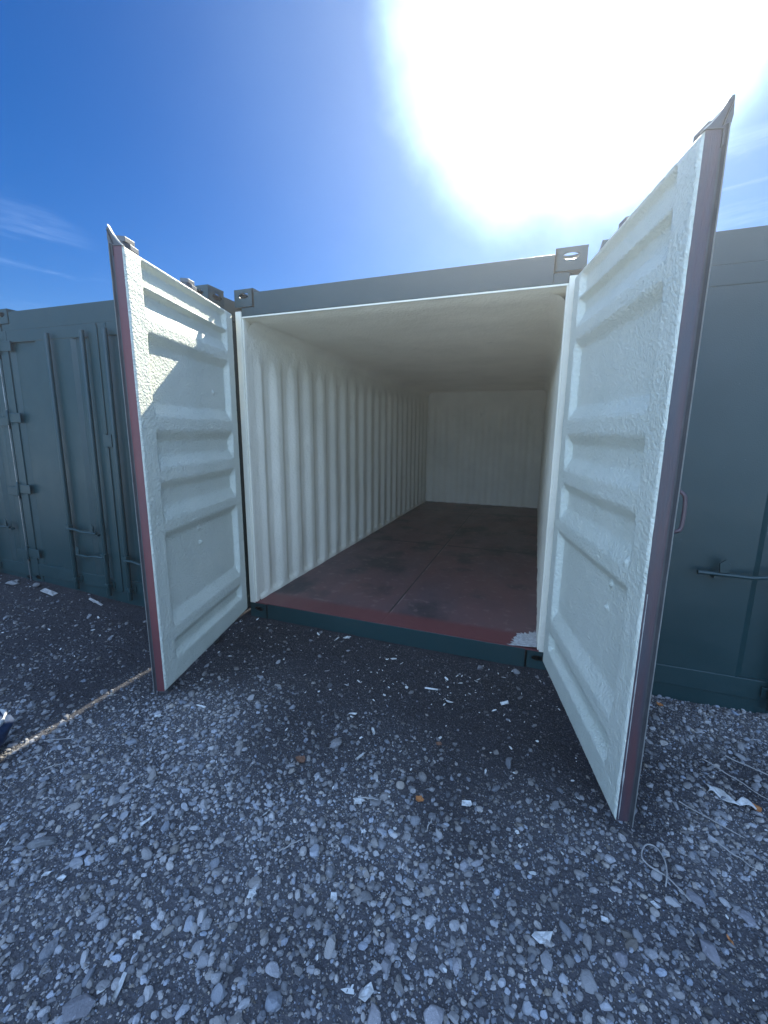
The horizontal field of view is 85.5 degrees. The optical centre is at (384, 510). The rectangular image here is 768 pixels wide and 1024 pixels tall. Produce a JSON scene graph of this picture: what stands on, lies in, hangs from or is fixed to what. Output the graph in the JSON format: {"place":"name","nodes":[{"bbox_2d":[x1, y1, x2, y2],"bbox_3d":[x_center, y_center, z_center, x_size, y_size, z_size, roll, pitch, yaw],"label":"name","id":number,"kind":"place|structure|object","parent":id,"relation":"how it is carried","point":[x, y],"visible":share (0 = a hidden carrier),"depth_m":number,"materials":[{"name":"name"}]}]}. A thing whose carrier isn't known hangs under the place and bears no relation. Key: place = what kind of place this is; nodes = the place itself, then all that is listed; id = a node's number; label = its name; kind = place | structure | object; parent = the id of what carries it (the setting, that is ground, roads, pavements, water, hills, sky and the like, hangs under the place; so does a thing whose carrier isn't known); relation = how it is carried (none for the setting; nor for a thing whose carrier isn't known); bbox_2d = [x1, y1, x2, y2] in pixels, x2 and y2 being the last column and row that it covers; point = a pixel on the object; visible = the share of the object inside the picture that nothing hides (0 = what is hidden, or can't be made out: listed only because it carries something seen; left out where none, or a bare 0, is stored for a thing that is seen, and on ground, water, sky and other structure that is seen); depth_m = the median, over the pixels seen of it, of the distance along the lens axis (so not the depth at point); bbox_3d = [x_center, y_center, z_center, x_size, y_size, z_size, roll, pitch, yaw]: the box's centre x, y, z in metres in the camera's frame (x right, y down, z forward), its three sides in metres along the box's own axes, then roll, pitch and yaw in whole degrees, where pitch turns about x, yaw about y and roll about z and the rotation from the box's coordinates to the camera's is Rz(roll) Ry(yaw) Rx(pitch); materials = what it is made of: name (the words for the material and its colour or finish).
{"place":"outdoors","nodes":[
{"label":"outdoors","id":0,"kind":"place"},
{"bbox_2d":[0,572,767,1023],"bbox_3d":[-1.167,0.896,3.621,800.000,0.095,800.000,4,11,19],"label":"ground","id":1,"kind":"structure","parent":0,"point":[82,605],"depth_m":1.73,"materials":[{"name":"grey gravel"}]},
{"bbox_2d":[0,708,14,746],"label":"bag","id":2,"kind":"object","parent":1,"relation":"on","point":[7,720],"visible":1,"depth_m":2.00,"materials":[{"name":"blue plastic"}]},
{"bbox_2d":[5,580,19,584],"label":"stone","id":3,"kind":"object","parent":1,"relation":"on","point":[11,582],"visible":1,"depth_m":4.15,"materials":[{"name":"grey stone"}]},
{"bbox_2d":[11,961,25,980],"bbox_3d":[-1.085,1.361,1.228,0.032,0.028,0.038,-7,13,-35],"label":"stone","id":4,"kind":"object","parent":1,"relation":"on","point":[17,969],"visible":1,"depth_m":1.22,"materials":[{"name":"grey stone"}]},
{"bbox_2d":[0,325,39,578],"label":"shipping container","id":5,"kind":"object","parent":1,"relation":"on","point":[13,560],"visible":0.13,"depth_m":4.25,"materials":[{"name":"metal"}]},
{"bbox_2d":[0,354,31,574],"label":"door","id":6,"kind":"structure","parent":5,"relation":"in","point":[12,541],"depth_m":4.24,"materials":[{"name":"green paint"}]},
{"bbox_2d":[27,836,56,849],"bbox_3d":[-1.327,1.288,1.609,0.104,0.036,0.036,-6,3,-8],"label":"stone","id":7,"kind":"object","parent":1,"relation":"on","point":[39,842],"visible":1,"depth_m":1.60,"materials":[{"name":"grey stone"}]},
{"bbox_2d":[41,871,51,875],"bbox_3d":[-1.214,1.306,1.491,0.028,0.007,0.015,0,10,-2],"label":"paint flake","id":8,"kind":"object","parent":1,"relation":"on","point":[46,873],"visible":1,"depth_m":1.49,"materials":[{"name":"white paint"}]},
{"bbox_2d":[40,588,57,595],"bbox_3d":[-3.198,0.781,3.959,0.160,0.035,0.050,10,18,15],"label":"lath","id":9,"kind":"object","parent":1,"relation":"on","point":[48,591],"visible":1,"depth_m":3.95,"materials":[{"name":"grey wood"}]},
{"bbox_2d":[44,738,71,740],"bbox_3d":[-1.665,1.173,2.124,0.140,0.008,0.008,-1,11,-8],"label":"twig","id":10,"kind":"object","parent":1,"relation":"on","point":[57,739],"visible":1,"depth_m":2.12,"materials":[{"name":"grey wood"}]},
{"bbox_2d":[57,874,65,881],"bbox_3d":[-1.149,1.308,1.479,0.034,0.010,0.022,-2,18,15],"label":"paint flake","id":11,"kind":"object","parent":1,"relation":"on","point":[61,878],"visible":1,"depth_m":1.48,"materials":[{"name":"white paint"}]},
{"bbox_2d":[62,993,95,1022],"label":"stone","id":12,"kind":"object","parent":1,"relation":"on","point":[80,1006],"visible":1,"depth_m":1.14,"materials":[{"name":"grey stone"}]},
{"bbox_2d":[89,598,102,605],"bbox_3d":[-2.642,0.838,3.797,0.170,0.036,0.016,11,19,21],"label":"lath","id":13,"kind":"object","parent":1,"relation":"on","point":[95,601],"visible":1,"depth_m":3.79,"materials":[{"name":"grey wood"}]},
{"bbox_2d":[91,904,104,915],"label":"stone","id":14,"kind":"object","parent":1,"relation":"on","point":[100,908],"visible":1,"depth_m":1.38,"materials":[{"name":"grey stone"}]},
{"bbox_2d":[112,972,126,1001],"bbox_3d":[-0.752,1.349,1.174,0.015,0.015,0.072,10,8,-6],"label":"splinter","id":15,"kind":"object","parent":1,"relation":"on","point":[119,986],"visible":1,"depth_m":1.18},
{"bbox_2d":[0,284,250,606],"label":"shipping container","id":16,"kind":"object","parent":1,"relation":"on","point":[65,417],"visible":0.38,"depth_m":3.73,"materials":[{"name":"teal metal"}]},
{"bbox_2d":[0,323,123,596],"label":"door","id":17,"kind":"structure","parent":16,"relation":"in","point":[57,415],"depth_m":3.80,"materials":[{"name":"green paint"}]},
{"bbox_2d":[96,321,143,600],"bbox_3d":[-1.851,-0.315,3.410,1.136,2.370,0.125,5,11,19],"label":"door","id":18,"kind":"structure","parent":16,"relation":"in","point":[106,331],"depth_m":3.55,"materials":[{"name":"green paint"}]},
{"bbox_2d":[133,930,142,939],"bbox_3d":[-0.775,1.333,1.303,0.031,0.007,0.025,8,11,-16],"label":"scrap","id":19,"kind":"object","parent":1,"relation":"on","point":[137,934],"visible":1,"depth_m":1.30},
{"bbox_2d":[139,816,151,826],"bbox_3d":[-0.969,1.262,1.687,0.018,0.011,0.054,-2,13,37],"label":"paint flake","id":20,"kind":"object","parent":1,"relation":"on","point":[142,823],"visible":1,"depth_m":1.68,"materials":[{"name":"white paint"}]},
{"bbox_2d":[200,917,211,930],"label":"stone","id":21,"kind":"object","parent":1,"relation":"on","point":[206,923],"visible":1,"depth_m":1.33,"materials":[{"name":"grey stone"}]},
{"bbox_2d":[211,971,222,984],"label":"stone","id":22,"kind":"object","parent":1,"relation":"on","point":[216,977],"visible":1,"depth_m":1.20,"materials":[{"name":"grey stone"}]},
{"bbox_2d":[246,887,255,899],"bbox_3d":[-0.452,1.306,1.419,0.034,0.012,0.039,1,12,14],"label":"scrap","id":23,"kind":"object","parent":1,"relation":"on","point":[251,893],"visible":1,"depth_m":1.42,"materials":[{"name":"white paper"}]},
{"bbox_2d":[265,961,280,977],"bbox_3d":[-0.328,1.357,1.224,0.049,0.023,0.032,8,13,36],"label":"stone","id":24,"kind":"object","parent":1,"relation":"on","point":[272,968],"visible":1,"depth_m":1.22,"materials":[{"name":"grey stone"}]},
{"bbox_2d":[278,839,301,851],"bbox_3d":[-0.357,1.268,1.574,0.091,0.009,0.008,-6,12,-30],"label":"twig","id":25,"kind":"object","parent":1,"relation":"on","point":[288,845],"visible":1,"depth_m":1.57,"materials":[{"name":"wood"}]},
{"bbox_2d":[293,905,304,918],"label":"stone","id":26,"kind":"object","parent":1,"relation":"on","point":[298,913],"visible":1,"depth_m":1.37,"materials":[{"name":"grey stone"}]},
{"bbox_2d":[296,756,304,762],"bbox_3d":[-0.408,1.203,2.011,0.051,0.014,0.038,9,18,13],"label":"leaf","id":27,"kind":"object","parent":1,"relation":"on","point":[301,759],"visible":1,"depth_m":2.01,"materials":[{"name":"brown plant"}]},
{"bbox_2d":[325,865,334,877],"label":"stone","id":28,"kind":"object","parent":1,"relation":"on","point":[330,872],"visible":1,"depth_m":1.49,"materials":[{"name":"grey stone"}]},
{"bbox_2d":[330,892,336,901],"bbox_3d":[-0.173,1.317,1.411,0.024,0.011,0.034,0,10,0],"label":"paint flake","id":29,"kind":"object","parent":1,"relation":"on","point":[333,896],"visible":1,"depth_m":1.42,"materials":[{"name":"white paint"}]},
{"bbox_2d":[353,795,364,803],"bbox_3d":[-0.112,1.257,1.800,0.054,0.012,0.044,-7,6,4],"label":"scrap","id":30,"kind":"object","parent":1,"relation":"on","point":[358,800],"visible":1,"depth_m":1.80,"materials":[{"name":"white paper"}]},
{"bbox_2d":[359,982,373,1001],"bbox_3d":[-0.050,1.369,1.179,0.030,0.008,0.048,-4,5,39],"label":"stone","id":31,"kind":"object","parent":1,"relation":"on","point":[366,993],"visible":1,"depth_m":1.18,"materials":[{"name":"grey stone"}]},
{"bbox_2d":[367,1002,380,1023],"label":"stone","id":32,"kind":"object","parent":1,"relation":"on","point":[374,1016],"visible":1,"depth_m":1.13,"materials":[{"name":"grey stone"}]},
{"bbox_2d":[0,579,767,1023],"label":"pebbles","id":33,"kind":"object","parent":1,"relation":"on","point":[274,997],"visible":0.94,"depth_m":1.52,"materials":[{"name":"stone"}]},
{"bbox_2d":[1,586,767,1023],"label":"paint flakes","id":34,"kind":"object","parent":1,"relation":"on","point":[351,990],"visible":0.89,"depth_m":1.90,"materials":[{"name":"paint"}]},
{"bbox_2d":[381,957,391,976],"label":"stone","id":35,"kind":"object","parent":1,"relation":"on","point":[386,963],"visible":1,"depth_m":1.24,"materials":[{"name":"grey stone"}]},
{"bbox_2d":[384,936,398,955],"bbox_3d":[0.019,1.360,1.299,0.039,0.032,0.049,6,12,27],"label":"stone","id":36,"kind":"object","parent":1,"relation":"on","point":[391,945],"visible":1,"depth_m":1.29,"materials":[{"name":"grey stone"}]},
{"bbox_2d":[416,795,423,801],"bbox_3d":[0.152,1.254,1.806,0.037,0.011,0.030,8,17,7],"label":"leaf","id":37,"kind":"object","parent":1,"relation":"on","point":[419,798],"visible":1,"depth_m":1.80,"materials":[{"name":"brown plant"}]},
{"bbox_2d":[105,89,734,827],"bbox_3d":[0.927,-0.680,5.184,2.775,2.642,7.270,4,11,19],"label":"shipping container","id":38,"kind":"object","parent":1,"relation":"on","point":[483,461],"visible":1,"depth_m":2.85,"materials":[{"name":"white metal"}]},
{"bbox_2d":[105,224,246,693],"bbox_3d":[-1.268,-0.212,2.768,0.117,2.543,1.183,1,11,5],"label":"door","id":39,"kind":"structure","parent":38,"relation":"in","point":[177,359],"depth_m":2.54,"materials":[{"name":"white metal"}]},
{"bbox_2d":[509,630,536,646],"bbox_3d":[1.005,0.907,3.025,0.206,0.017,0.350,4,11,19],"label":"powder spill","id":40,"kind":"object","parent":38,"relation":"on","point":[527,640],"visible":0.88,"depth_m":2.95,"materials":[{"name":"white"}]},
{"bbox_2d":[543,89,734,827],"bbox_3d":[1.039,-0.043,1.966,0.120,2.543,1.197,2,11,7],"label":"door","id":41,"kind":"structure","parent":38,"relation":"in","point":[639,303],"depth_m":1.64,"materials":[{"name":"white metal"}]},
{"bbox_2d":[419,863,428,870],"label":"stone","id":42,"kind":"object","parent":1,"relation":"on","point":[423,866],"visible":1,"depth_m":1.53,"materials":[{"name":"grey stone"}]},
{"bbox_2d":[423,1004,443,1023],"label":"stone","id":43,"kind":"object","parent":1,"relation":"on","point":[433,1014],"visible":1,"depth_m":1.14,"materials":[{"name":"grey stone"}]},
{"bbox_2d":[452,956,459,975],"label":"stone","id":44,"kind":"object","parent":1,"relation":"on","point":[455,964],"visible":1,"depth_m":1.24,"materials":[{"name":"grey stone"}]},
{"bbox_2d":[460,859,468,870],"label":"stone","id":45,"kind":"object","parent":1,"relation":"on","point":[464,864],"visible":1,"depth_m":1.53,"materials":[{"name":"grey stone"}]},
{"bbox_2d":[462,800,471,805],"bbox_3d":[0.352,1.259,1.784,0.044,0.008,0.028,-8,13,10],"label":"scrap","id":46,"kind":"object","parent":1,"relation":"on","point":[466,803],"visible":1,"depth_m":1.78,"materials":[{"name":"white paper"}]},
{"bbox_2d":[470,860,482,866],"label":"stone","id":47,"kind":"object","parent":1,"relation":"on","point":[475,863],"visible":1,"depth_m":1.54,"materials":[{"name":"grey stone"}]},
{"bbox_2d":[512,669,519,673],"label":"stone","id":48,"kind":"object","parent":1,"relation":"on","point":[515,671],"visible":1,"depth_m":2.79,"materials":[{"name":"grey stone"}]},
{"bbox_2d":[532,931,552,943],"bbox_3d":[0.498,1.346,1.312,0.067,0.023,0.038,-1,11,12],"label":"plastic piece","id":49,"kind":"object","parent":1,"relation":"on","point":[540,937],"visible":1,"depth_m":1.31,"materials":[{"name":"white plastic"}]},
{"bbox_2d":[601,916,607,922],"bbox_3d":[0.722,1.344,1.363,0.022,0.006,0.015,8,18,13],"label":"paint flake","id":50,"kind":"object","parent":1,"relation":"on","point":[604,919],"visible":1,"depth_m":1.36,"materials":[{"name":"white paint"}]},
{"bbox_2d":[612,951,627,967],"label":"stone","id":51,"kind":"object","parent":1,"relation":"on","point":[621,958],"visible":1,"depth_m":1.26,"materials":[{"name":"grey stone"}]},
{"bbox_2d":[650,900,659,908],"bbox_3d":[0.912,1.331,1.401,0.014,0.005,0.025,-3,11,-19],"label":"paint flake","id":52,"kind":"object","parent":1,"relation":"on","point":[654,903],"visible":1,"depth_m":1.40,"materials":[{"name":"white paint"}]},
{"bbox_2d":[641,843,690,901],"bbox_3d":[0.993,1.298,1.499,0.089,0.014,0.202,1,10,2],"label":"wire","id":53,"kind":"object","parent":1,"relation":"on","point":[666,876],"visible":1,"depth_m":1.50,"materials":[{"name":"grey metal"}]},
{"bbox_2d":[599,225,767,713],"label":"shipping container","id":54,"kind":"object","parent":1,"relation":"on","point":[713,645],"visible":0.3,"depth_m":2.27,"materials":[{"name":"teal metal"}]},
{"bbox_2d":[653,260,767,712],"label":"door","id":55,"kind":"structure","parent":54,"relation":"in","point":[713,637],"depth_m":2.27,"materials":[{"name":"green paint"}]},
{"bbox_2d":[686,888,705,908],"bbox_3d":[1.069,1.338,1.427,0.042,0.020,0.062,1,8,-36],"label":"stone","id":56,"kind":"object","parent":1,"relation":"on","point":[694,898],"visible":0.89,"depth_m":1.42,"materials":[{"name":"grey stone"}]},
{"bbox_2d":[699,938,722,968],"bbox_3d":[1.001,1.357,1.279,0.044,0.025,0.070,3,11,14],"label":"stone","id":57,"kind":"object","parent":1,"relation":"on","point":[709,951],"visible":1,"depth_m":1.27,"materials":[{"name":"grey stone"}]},
{"bbox_2d":[679,801,744,837],"bbox_3d":[1.338,1.270,1.707,0.008,0.007,0.220,-9,14,-40],"label":"twig","id":58,"kind":"object","parent":1,"relation":"on","point":[709,818],"visible":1,"depth_m":1.71,"materials":[{"name":"wood"}]},
{"bbox_2d":[705,783,756,809],"bbox_3d":[1.502,1.251,1.807,0.175,0.021,0.066,9,14,40],"label":"strip","id":59,"kind":"object","parent":1,"relation":"on","point":[741,801],"visible":1,"depth_m":1.80,"materials":[{"name":"white plastic"}]},
{"bbox_2d":[702,758,766,798],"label":"twig","id":60,"kind":"object","parent":1,"relation":"on","point":[731,776],"visible":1,"depth_m":1.91,"materials":[{"name":"grey wood"}]},
{"bbox_2d":[713,840,755,868],"bbox_3d":[1.318,1.298,1.568,0.010,0.010,0.131,-7,13,-34],"label":"twig","id":61,"kind":"object","parent":1,"relation":"on","point":[732,853],"visible":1,"depth_m":1.57,"materials":[{"name":"wood"}]},
{"bbox_2d":[725,755,767,774],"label":"twig","id":62,"kind":"object","parent":1,"relation":"on","point":[746,765],"visible":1,"depth_m":1.98,"materials":[{"name":"grey wood"}]},
{"bbox_2d":[738,909,756,925],"bbox_3d":[1.198,1.347,1.372,0.047,0.022,0.046,0,5,43],"label":"stone","id":63,"kind":"object","parent":1,"relation":"on","point":[746,916],"visible":1,"depth_m":1.37,"materials":[{"name":"grey stone"}]},
{"bbox_2d":[752,803,761,811],"bbox_3d":[1.569,1.258,1.756,0.051,0.015,0.038,1,15,-32],"label":"leaf","id":64,"kind":"object","parent":1,"relation":"on","point":[759,809],"visible":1,"depth_m":1.75,"materials":[{"name":"brown plant"}]},
{"bbox_2d":[0,0,767,310],"label":"sky","id":65,"kind":"structure","parent":0,"point":[260,145],"materials":[{"name":"blue"}]}
]}

